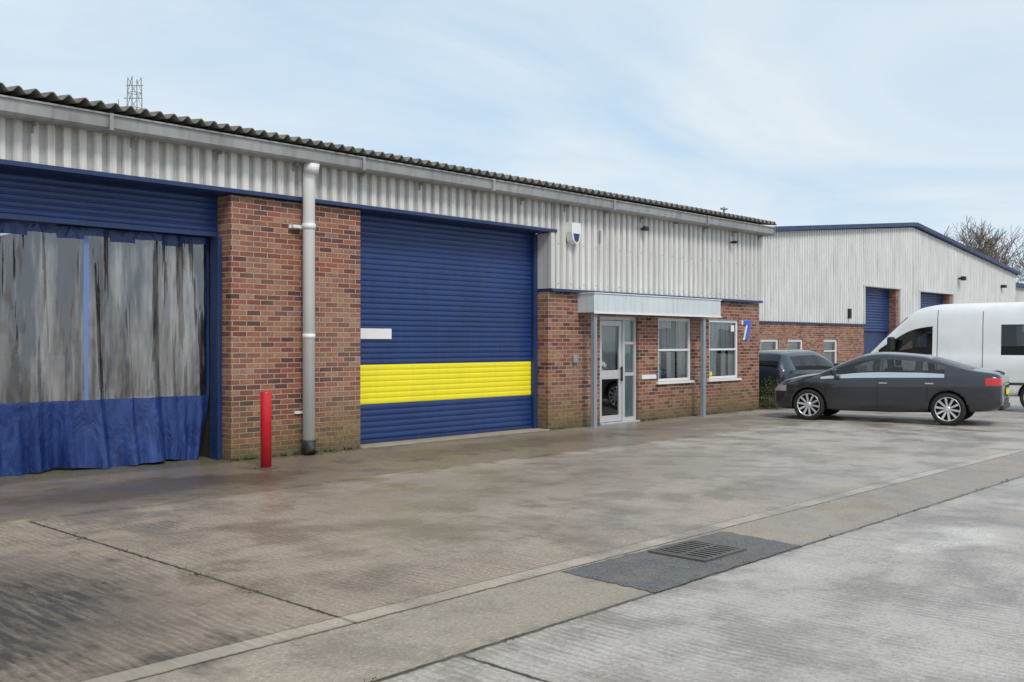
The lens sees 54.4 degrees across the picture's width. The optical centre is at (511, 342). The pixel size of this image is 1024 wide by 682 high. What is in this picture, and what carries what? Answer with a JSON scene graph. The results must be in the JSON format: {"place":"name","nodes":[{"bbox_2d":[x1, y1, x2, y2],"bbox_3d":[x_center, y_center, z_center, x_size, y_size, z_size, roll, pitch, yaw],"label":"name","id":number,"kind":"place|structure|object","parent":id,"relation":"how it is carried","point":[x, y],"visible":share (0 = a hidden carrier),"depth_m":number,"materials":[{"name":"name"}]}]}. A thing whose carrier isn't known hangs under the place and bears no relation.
{"place":"outdoors","nodes":[
{"label":"outdoors","id":0,"kind":"place"},
{"bbox_2d":[0,396,1023,681],"bbox_3d":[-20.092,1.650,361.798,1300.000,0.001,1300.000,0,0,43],"label":"ground","id":1,"kind":"structure","parent":0,"point":[448,560],"depth_m":7.59,"materials":[{"name":"concrete"}]},
{"bbox_2d":[0,303,59,353],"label":"storage racking","id":2,"kind":"object","parent":1,"relation":"on","point":[24,305],"visible":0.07,"depth_m":16.86,"materials":[{"name":"grey metal"}]},
{"bbox_2d":[0,302,64,403],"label":"stored goods","id":3,"kind":"object","parent":1,"relation":"on","point":[31,382],"visible":0.54,"depth_m":13.83},
{"bbox_2d":[49,302,114,351],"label":"stored goods","id":4,"kind":"object","parent":1,"relation":"on","point":[61,314],"visible":0.5,"depth_m":15.44},
{"bbox_2d":[65,320,111,400],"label":"stored goods","id":5,"kind":"object","parent":1,"relation":"on","point":[99,335],"visible":0.33,"depth_m":15.32},
{"bbox_2d":[0,220,208,475],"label":"pvc curtain","id":6,"kind":"object","parent":1,"relation":"on","point":[37,437],"visible":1,"depth_m":12.91,"materials":[{"name":"blue plastic"}]},
{"bbox_2d":[0,196,219,457],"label":"partitions","id":7,"kind":"object","parent":1,"relation":"on","point":[125,369],"visible":0.12,"depth_m":16.07,"materials":[{"name":"plastic"}]},
{"bbox_2d":[0,213,221,459],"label":"raised shutter rail","id":8,"kind":"object","parent":1,"relation":"on","point":[216,346],"visible":1,"depth_m":13.93,"materials":[{"name":"metal"}]},
{"bbox_2d":[0,171,217,231],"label":"roller shutter raised","id":9,"kind":"object","parent":8,"relation":"on","point":[37,195],"visible":1,"depth_m":12.87,"materials":[{"name":"blue paint"}]},
{"bbox_2d":[118,76,142,108],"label":"lattice mast","id":10,"kind":"object","parent":1,"relation":"on","point":[136,94],"visible":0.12,"depth_m":149.88,"materials":[{"name":"grey metal"}]},
{"bbox_2d":[254,391,277,468],"bbox_3d":[-3.235,1.147,13.092,0.315,1.005,0.320,0,0,43],"label":"bollard","id":11,"kind":"object","parent":1,"relation":"on","point":[265,429],"visible":1,"depth_m":13.04,"materials":[{"name":"red metal"}]},
{"bbox_2d":[210,194,359,460],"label":"brick pier","id":12,"kind":"structure","parent":1,"relation":"on","point":[262,294],"depth_m":14.44,"materials":[{"name":"brown brick"}]},
{"bbox_2d":[0,165,546,233],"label":"door soffit","id":13,"kind":"structure","parent":12,"relation":"on","point":[94,179],"depth_m":13.44,"materials":[{"name":"blue metal"}]},
{"bbox_2d":[288,225,302,413],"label":"downpipe brackets","id":14,"kind":"object","parent":12,"relation":"attached to","point":[296,227],"visible":0.74,"depth_m":14.54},
{"bbox_2d":[303,172,314,440],"bbox_3d":[-2.947,-0.612,14.536,0.239,4.084,0.176,0,0,43],"label":"downpipe","id":15,"kind":"object","parent":12,"relation":"attached to","point":[308,310],"visible":0.86,"depth_m":14.48,"materials":[{"name":"grey plastic"}]},
{"bbox_2d":[302,334,314,338],"bbox_3d":[-2.970,-0.085,14.558,0.190,0.070,0.187,0,0,43],"label":"downpipe collar","id":16,"kind":"object","parent":15,"relation":"attached to","point":[308,336],"visible":0.95,"depth_m":14.48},
{"bbox_2d":[302,223,315,229],"bbox_3d":[-2.970,-1.690,14.558,0.200,0.080,0.197,0,0,43],"label":"downpipe collar","id":17,"kind":"object","parent":15,"relation":"attached to","point":[308,225],"visible":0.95,"depth_m":14.47,"materials":[{"name":"grey plastic"}]},
{"bbox_2d":[302,440,316,454],"bbox_3d":[-2.962,1.557,14.550,0.222,0.255,0.200,0,0,43],"label":"downpipe shoe","id":18,"kind":"object","parent":15,"relation":"attached to","point":[309,447],"visible":0.91,"depth_m":14.48,"materials":[{"name":"grey plastic"}]},
{"bbox_2d":[303,162,319,173],"bbox_3d":[-2.922,-2.541,14.514,0.245,0.187,0.220,0,0,43],"label":"downpipe outlet box","id":19,"kind":"object","parent":15,"relation":"attached to","point":[309,167],"visible":0.92,"depth_m":14.42,"materials":[{"name":"grey plastic"}]},
{"bbox_2d":[360,428,548,448],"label":"threshold slab","id":20,"kind":"structure","parent":1,"relation":"on","point":[392,443],"depth_m":16.98,"materials":[{"name":"concrete"}]},
{"bbox_2d":[531,234,537,427],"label":"shutter guides","id":21,"kind":"object","parent":20,"relation":"on","point":[534,330],"visible":0.48,"depth_m":18.83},
{"bbox_2d":[360,213,530,364],"bbox_3d":[-1.103,-0.853,17.311,0.014,2.435,4.410,0,0,43],"label":"blue roller shutter","id":22,"kind":"object","parent":21,"relation":"attached to","point":[433,292],"visible":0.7,"depth_m":17.21,"materials":[{"name":"paint"}]},
{"bbox_2d":[360,328,391,338],"bbox_3d":[-2.199,-0.135,16.111,0.013,0.170,0.640,0,0,43],"label":"blank sign plate","id":23,"kind":"object","parent":22,"relation":"attached to","point":[369,333],"visible":1,"depth_m":16.09,"materials":[{"name":"white plastic"}]},
{"bbox_2d":[360,361,530,404],"bbox_3d":[-1.104,0.682,17.312,0.009,0.635,4.410,0,0,43],"label":"yellow door stripe","id":24,"kind":"object","parent":21,"relation":"attached to","point":[388,383],"visible":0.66,"depth_m":17.20,"materials":[{"name":"paint"}]},
{"bbox_2d":[360,395,530,439],"bbox_3d":[-1.103,1.285,17.311,0.014,0.570,4.410,0,0,43],"label":"blue roller shutter","id":25,"kind":"object","parent":21,"relation":"attached to","point":[388,420],"visible":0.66,"depth_m":17.20,"materials":[{"name":"paint"}]},
{"bbox_2d":[360,425,531,443],"bbox_3d":[-1.104,1.600,17.312,0.060,0.060,4.410,0,0,43],"label":"shutter bottom rail","id":26,"kind":"object","parent":25,"relation":"attached to","point":[441,434],"visible":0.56,"depth_m":17.17,"materials":[{"name":"blue metal"}]},
{"bbox_2d":[38,409,1007,681],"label":"weeds","id":27,"kind":"object","parent":1,"relation":"on","point":[370,447],"visible":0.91,"depth_m":14.28,"materials":[{"name":"green plant"}]},
{"bbox_2d":[591,312,596,426],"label":"canopy column","id":28,"kind":"structure","parent":1,"relation":"on","point":[593,369],"depth_m":19.14,"materials":[{"name":"grey metal"}]},
{"bbox_2d":[602,320,618,415],"bbox_3d":[1.993,0.320,22.751,2.960,2.660,7.300,0,0,43],"label":"office partition","id":29,"kind":"object","parent":1,"relation":"on","point":[609,396],"depth_m":21.59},
{"bbox_2d":[600,420,639,424],"bbox_3d":[2.187,1.637,20.326,0.098,0.025,1.310,0,0,43],"label":"door threshold","id":30,"kind":"object","parent":1,"relation":"on","point":[619,422],"depth_m":20.28,"materials":[{"name":"concrete"}]},
{"bbox_2d":[538,292,758,429],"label":"brick front wall","id":31,"kind":"structure","parent":1,"relation":"on","point":[564,336],"depth_m":20.83,"materials":[{"name":"brown brick"}]},
{"bbox_2d":[572,355,578,362],"bbox_3d":[1.224,0.325,19.227,0.057,0.150,0.150,0,0,43],"label":"keypad box","id":32,"kind":"object","parent":31,"relation":"attached to","point":[575,358],"visible":1,"depth_m":19.18,"materials":[{"name":"grey plastic"}]},
{"bbox_2d":[600,316,635,420],"bbox_3d":[2.117,0.565,20.392,0.090,2.170,1.310,0,0,43],"label":"entrance frame","id":33,"kind":"object","parent":31,"relation":"attached to","point":[633,372],"visible":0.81,"depth_m":20.69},
{"bbox_2d":[602,326,614,369],"bbox_3d":[1.938,0.120,20.285,0.005,0.880,0.550,0,0,43],"label":"door upper panel","id":34,"kind":"structure","parent":33,"relation":"attached to","point":[608,347],"depth_m":20.32,"materials":[{"name":"glass"}]},
{"bbox_2d":[600,320,621,422],"bbox_3d":[1.985,0.590,20.242,0.053,2.060,0.750,0,0,43],"label":"entrance door leaf","id":35,"kind":"object","parent":33,"relation":"attached to","point":[610,374],"visible":0.89,"depth_m":20.35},
{"bbox_2d":[620,366,622,380],"bbox_3d":[2.248,0.650,20.448,0.056,0.300,0.030,0,0,43],"label":"door handle","id":36,"kind":"object","parent":35,"relation":"attached to","point":[621,368],"visible":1,"depth_m":20.43,"materials":[{"name":"black plastic"}]},
{"bbox_2d":[625,320,631,416],"bbox_3d":[2.404,0.550,20.712,0.001,2.000,0.290,0,0,43],"label":"sidelight panel","id":37,"kind":"object","parent":33,"relation":"attached to","point":[628,368],"visible":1,"depth_m":20.74,"materials":[{"name":"glass"}]},
{"bbox_2d":[537,232,745,302],"bbox_3d":[-6.383,-1.865,11.419,0.300,1.810,35.910,0,0,43],"label":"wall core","id":38,"kind":"object","parent":31,"relation":"on","point":[588,290],"visible":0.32,"depth_m":18.94,"materials":[{"name":"grey"}]},
{"bbox_2d":[0,159,762,302],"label":"blue trim","id":39,"kind":"structure","parent":38,"relation":"attached to","point":[27,165],"depth_m":14.28,"materials":[{"name":"blue metal"}]},
{"bbox_2d":[0,117,550,228],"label":"cladding","id":40,"kind":"structure","parent":39,"relation":"on","point":[53,145],"depth_m":13.87,"materials":[{"name":"grey metal"}]},
{"bbox_2d":[538,233,547,288],"bbox_3d":[0.544,-1.530,18.841,0.400,1.040,0.025,0,0,43],"label":"cladding reveal","id":41,"kind":"object","parent":39,"relation":"attached to","point":[543,261],"visible":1,"depth_m":18.78,"materials":[{"name":"grey metal"}]},
{"bbox_2d":[551,203,759,300],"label":"cladding","id":42,"kind":"structure","parent":39,"relation":"attached to","point":[593,264],"depth_m":21.03,"materials":[{"name":"white metal"}]},
{"bbox_2d":[565,222,580,244],"bbox_3d":[1.175,-2.070,19.007,0.148,0.420,0.302,0,0,43],"label":"alarm box","id":43,"kind":"object","parent":42,"relation":"attached to","point":[572,228],"visible":0.95,"depth_m":18.93,"materials":[{"name":"white plastic"}]},
{"bbox_2d":[573,233,579,241],"bbox_3d":[1.231,-1.982,18.954,0.001,0.168,0.192,0,0,43],"label":"alarm box label","id":44,"kind":"object","parent":43,"relation":"attached to","point":[576,237],"visible":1,"depth_m":18.95,"materials":[{"name":"blue plastic"}]},
{"bbox_2d":[641,226,648,230],"bbox_3d":[2.745,-2.355,20.680,0.150,0.090,0.150,0,0,43],"label":"floodlight","id":45,"kind":"object","parent":42,"relation":"attached to","point":[644,228],"visible":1,"depth_m":20.61,"materials":[{"name":"black plastic"}]},
{"bbox_2d":[558,243,752,296],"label":"cladding screws","id":46,"kind":"object","parent":42,"relation":"attached to","point":[662,255],"visible":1,"depth_m":21.28,"materials":[{"name":"grey metal"}]},
{"bbox_2d":[548,232,762,300],"bbox_3d":[3.371,-1.830,21.570,0.185,1.640,7.895,0,0,43],"label":"corner flashing","id":47,"kind":"object","parent":39,"relation":"attached to","point":[551,259],"visible":0.77,"depth_m":18.68,"materials":[{"name":"grey metal"}]},
{"bbox_3d":[-6.321,-2.803,11.387,0.395,0.055,35.950,0,0,43],"label":"eaves filler","id":48,"kind":"object","parent":38,"relation":"on","visible":0},
{"bbox_2d":[0,82,776,224],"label":"corrugated roof","id":49,"kind":"structure","parent":48,"relation":"on","point":[18,91],"depth_m":14.67,"materials":[{"name":"grey metal"}]},
{"bbox_2d":[0,94,774,235],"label":"gutter","id":50,"kind":"object","parent":49,"relation":"attached to","point":[11,107],"visible":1,"depth_m":14.43,"materials":[{"name":"grey metal"}]},
{"bbox_2d":[31,121,762,239],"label":"gutter brackets","id":51,"kind":"object","parent":50,"relation":"attached to","point":[33,124],"visible":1,"depth_m":16.16,"materials":[{"name":"grey metal"}]},
{"bbox_2d":[99,113,774,235],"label":"gutter joints","id":52,"kind":"object","parent":50,"relation":"attached to","point":[111,125],"visible":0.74,"depth_m":15.02,"materials":[{"name":"grey metal"}]},
{"bbox_2d":[641,375,655,378],"bbox_3d":[2.891,0.735,21.024,0.027,0.090,0.510,0,0,43],"label":"letter plate","id":53,"kind":"object","parent":31,"relation":"attached to","point":[648,376],"visible":1,"depth_m":20.99,"materials":[{"name":"white plastic"}]},
{"bbox_2d":[578,293,720,315],"bbox_3d":[2.978,-0.752,20.832,0.418,0.365,4.550,0,0,43],"label":"canopy","id":54,"kind":"object","parent":31,"relation":"attached to","point":[592,302],"visible":0.87,"depth_m":20.25,"materials":[{"name":"white plastic"}]},
{"bbox_2d":[577,292,721,317],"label":"canopy drip trim","id":55,"kind":"structure","parent":54,"relation":"attached to","point":[649,313],"depth_m":20.39,"materials":[{"name":"grey metal"}]},
{"bbox_2d":[658,318,689,381],"bbox_3d":[3.519,0.165,21.812,0.070,1.370,1.280,0,0,43],"label":"window frame","id":56,"kind":"object","parent":31,"relation":"attached to","point":[687,349],"visible":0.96,"depth_m":22.09,"materials":[{"name":"white plastic"}]},
{"bbox_2d":[659,321,732,378],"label":"window blinds","id":57,"kind":"object","parent":56,"relation":"attached to","point":[675,334],"depth_m":22.21,"materials":[{"name":"grey fabric"}]},
{"bbox_2d":[656,378,741,384],"bbox_3d":[4.269,0.878,22.500,0.078,0.053,3.450,0,0,43],"label":"window sill","id":58,"kind":"structure","parent":31,"relation":"attached to","point":[693,381],"depth_m":22.17,"materials":[{"name":"white plastic"}]},
{"bbox_2d":[709,319,736,378],"bbox_3d":[4.905,0.165,23.288,0.070,1.370,1.290,0,0,43],"label":"window frame","id":59,"kind":"object","parent":31,"relation":"attached to","point":[734,349],"visible":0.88,"depth_m":23.61,"materials":[{"name":"white plastic"}]},
{"bbox_2d":[741,320,747,339],"bbox_3d":[5.604,-0.285,23.926,0.012,0.470,0.336,0,0,43],"label":"unit number backing","id":60,"kind":"object","parent":31,"relation":"attached to","point":[745,329],"visible":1,"depth_m":23.90,"materials":[{"name":"white plastic"}]},
{"bbox_2d":[743,320,750,339],"bbox_3d":[5.663,-0.285,23.966,0.012,0.470,0.336,0,0,43],"label":"unit number","id":61,"kind":"object","parent":60,"relation":"attached to","point":[746,322],"visible":1,"depth_m":23.96,"materials":[{"name":"blue plastic"}]},
{"bbox_2d":[562,531,799,592],"bbox_3d":[1.374,1.646,7.618,0.851,0.001,2.172,0,0,43],"label":"asphalt patch","id":62,"kind":"object","parent":1,"relation":"on","point":[648,571],"visible":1,"depth_m":7.34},
{"bbox_2d":[648,539,746,561],"bbox_3d":[1.462,1.639,7.839,0.520,0.014,0.610,0,0,43],"label":"drain grate","id":63,"kind":"object","parent":62,"relation":"on","point":[697,550],"visible":1,"depth_m":7.81,"materials":[{"name":"black metal"}]},
{"bbox_2d":[700,317,705,415],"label":"canopy column","id":64,"kind":"structure","parent":1,"relation":"on","point":[702,366],"depth_m":21.96,"materials":[{"name":"grey metal"}]},
{"bbox_2d":[759,376,781,408],"bbox_3d":[6.450,1.255,24.601,1.020,0.844,1.028,0,0,43],"label":"shrub","id":65,"kind":"object","parent":1,"relation":"on","point":[765,398],"visible":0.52,"depth_m":24.51,"materials":[{"name":"green plant"}]},
{"bbox_2d":[759,349,840,396],"bbox_3d":[7.576,0.919,26.841,2.040,1.462,4.104,0,0,42],"label":"parked car","id":66,"kind":"object","parent":1,"relation":"on","point":[781,365],"visible":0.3,"depth_m":25.33,"materials":[{"name":"metal"},{"name":"blue grey paint"},{"name":"black plastic"}]},
{"bbox_2d":[759,323,863,363],"bbox_3d":[18.064,0.480,45.315,0.300,2.340,29.400,0,0,43],"label":"brick base","id":67,"kind":"object","parent":1,"relation":"on","point":[850,342],"visible":0.3,"depth_m":38.53,"materials":[{"name":"brown brick"}]},
{"bbox_2d":[761,342,772,349],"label":"window blinds","id":68,"kind":"object","parent":67,"relation":"attached to","point":[766,345],"depth_m":35.96,"materials":[{"name":"grey fabric"}]},
{"bbox_2d":[761,339,777,348],"bbox_3d":[9.186,0.520,35.751,0.070,1.260,1.300,0,0,43],"label":"window frame","id":69,"kind":"object","parent":67,"relation":"attached to","point":[771,340],"visible":0.3,"depth_m":35.93,"materials":[{"name":"white plastic"}]},
{"bbox_2d":[788,342,797,348],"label":"window blinds","id":70,"kind":"object","parent":67,"relation":"attached to","point":[792,345],"depth_m":37.39,"materials":[{"name":"grey fabric"}]},
{"bbox_2d":[788,339,801,348],"bbox_3d":[10.521,0.470,37.172,0.070,1.160,1.200,0,0,43],"label":"window frame","id":71,"kind":"object","parent":67,"relation":"attached to","point":[797,340],"visible":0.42,"depth_m":37.37,"materials":[{"name":"white plastic"}]},
{"bbox_2d":[759,321,864,324],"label":"blue trim","id":72,"kind":"structure","parent":67,"relation":"on","point":[808,323],"depth_m":37.60,"materials":[{"name":"blue metal"}]},
{"bbox_2d":[759,229,864,323],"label":"gable cladding","id":73,"kind":"structure","parent":72,"relation":"on","point":[816,276],"depth_m":38.18,"materials":[{"name":"grey metal"}]},
{"bbox_2d":[848,276,1006,318],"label":"wall lights","id":74,"kind":"object","parent":73,"relation":"attached to","point":[962,278],"depth_m":49.06,"materials":[{"name":"black plastic"}]},
{"bbox_2d":[899,227,912,321],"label":"gable cladding","id":75,"kind":"structure","parent":72,"relation":"on","point":[906,260],"depth_m":44.61,"materials":[{"name":"grey metal"}]},
{"bbox_2d":[913,228,919,311],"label":"gable cladding","id":76,"kind":"structure","parent":72,"relation":"on","point":[916,260],"depth_m":45.45,"materials":[{"name":"grey metal"}]},
{"bbox_2d":[953,246,1015,303],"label":"gable cladding","id":77,"kind":"structure","parent":72,"relation":"on","point":[984,281],"depth_m":51.67,"materials":[{"name":"grey metal"}]},
{"bbox_2d":[824,342,831,361],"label":"window blinds","id":78,"kind":"object","parent":67,"relation":"attached to","point":[828,346],"depth_m":39.54,"materials":[{"name":"grey fabric"}]},
{"bbox_2d":[824,339,836,362],"bbox_3d":[12.505,0.470,39.286,0.070,1.160,1.200,0,0,43],"label":"window frame","id":79,"kind":"object","parent":67,"relation":"attached to","point":[835,347],"visible":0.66,"depth_m":39.64,"materials":[{"name":"white plastic"}]},
{"bbox_2d":[862,288,888,331],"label":"warehouse shutter","id":80,"kind":"object","parent":67,"relation":"attached to","point":[876,310],"visible":0.62,"depth_m":43.19,"materials":[{"name":"blue paint"}]},
{"bbox_2d":[863,284,900,324],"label":"door surround","id":81,"kind":"object","parent":67,"relation":"attached to","point":[899,299],"visible":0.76,"depth_m":43.35,"materials":[{"name":"grey metal"}]},
{"bbox_2d":[865,228,898,288],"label":"gable cladding","id":82,"kind":"structure","parent":81,"relation":"on","point":[881,256],"depth_m":42.72,"materials":[{"name":"grey metal"}]},
{"bbox_2d":[921,293,942,308],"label":"warehouse shutter","id":83,"kind":"object","parent":67,"relation":"attached to","point":[928,300],"visible":0.15,"depth_m":47.69,"materials":[{"name":"blue paint"}]},
{"bbox_2d":[919,290,953,308],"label":"door surround","id":84,"kind":"object","parent":67,"relation":"attached to","point":[934,292],"visible":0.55,"depth_m":46.84,"materials":[{"name":"grey metal"}]},
{"bbox_2d":[920,231,952,294],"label":"gable cladding","id":85,"kind":"structure","parent":84,"relation":"on","point":[936,264],"depth_m":47.14,"materials":[{"name":"grey metal"}]},
{"bbox_2d":[864,332,886,354],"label":"shutter door","id":86,"kind":"structure","parent":1,"relation":"on","point":[873,341],"depth_m":43.09,"materials":[{"name":"blue metal"}]},
{"bbox_2d":[775,352,1009,425],"bbox_3d":[7.964,0.927,21.071,4.562,1.446,2.080,0,0,32],"label":"parked car","id":87,"kind":"object","parent":1,"relation":"on","point":[944,391],"visible":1,"depth_m":20.22,"materials":[{"name":"grey paint"}]},
{"bbox_2d":[871,302,1023,406],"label":"parked van","id":88,"kind":"object","parent":1,"relation":"on","point":[989,335],"visible":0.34,"depth_m":24.17,"materials":[{"name":"white paint"}]},
{"bbox_2d":[951,215,1016,277],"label":"bare tree","id":89,"kind":"object","parent":1,"relation":"on","point":[979,249],"visible":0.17,"depth_m":89.46,"materials":[{"name":"brown plant"}]},
{"bbox_2d":[966,219,1023,282],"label":"bare tree","id":90,"kind":"object","parent":1,"relation":"on","point":[1007,247],"visible":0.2,"depth_m":90.52,"materials":[{"name":"brown plant"}]},
{"bbox_2d":[0,0,1023,282],"label":"sky","id":91,"kind":"structure","parent":0,"point":[784,112],"materials":[{"name":"blue"}]},
{"bbox_2d":[661,321,725,378],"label":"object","id":92,"kind":"structure","parent":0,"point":[664,364],"depth_m":25.70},
{"bbox_2d":[759,287,942,324],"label":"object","id":93,"kind":"structure","parent":0,"point":[878,288],"depth_m":60.94,"materials":[{"name":"metal"}]},
{"bbox_2d":[774,222,1020,274],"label":"roof fascia","id":94,"kind":"structure","parent":93,"relation":"on","point":[936,234],"depth_m":44.77,"materials":[{"name":"metal"}]},
{"bbox_2d":[887,290,897,335],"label":"brick jamb","id":95,"kind":"object","parent":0,"point":[893,309],"visible":0.43,"depth_m":44.03,"materials":[{"name":"brown brick"}]},
{"bbox_2d":[943,295,951,303],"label":"brick jamb","id":96,"kind":"object","parent":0,"point":[947,299],"visible":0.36,"depth_m":48.77,"materials":[{"name":"brown brick"}]},
{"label":"cladding body","id":97,"kind":"object","parent":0,"visible":0},
{"bbox_2d":[1016,283,1023,287],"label":"roof edge","id":98,"kind":"object","parent":97,"relation":"on","point":[1020,285],"depth_m":64.07,"materials":[{"name":"metal"}]},
{"bbox_2d":[1016,287,1023,301],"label":"cladding","id":99,"kind":"structure","parent":98,"relation":"attached to","point":[1019,294],"depth_m":64.64,"materials":[{"name":"grey metal"}]}
]}

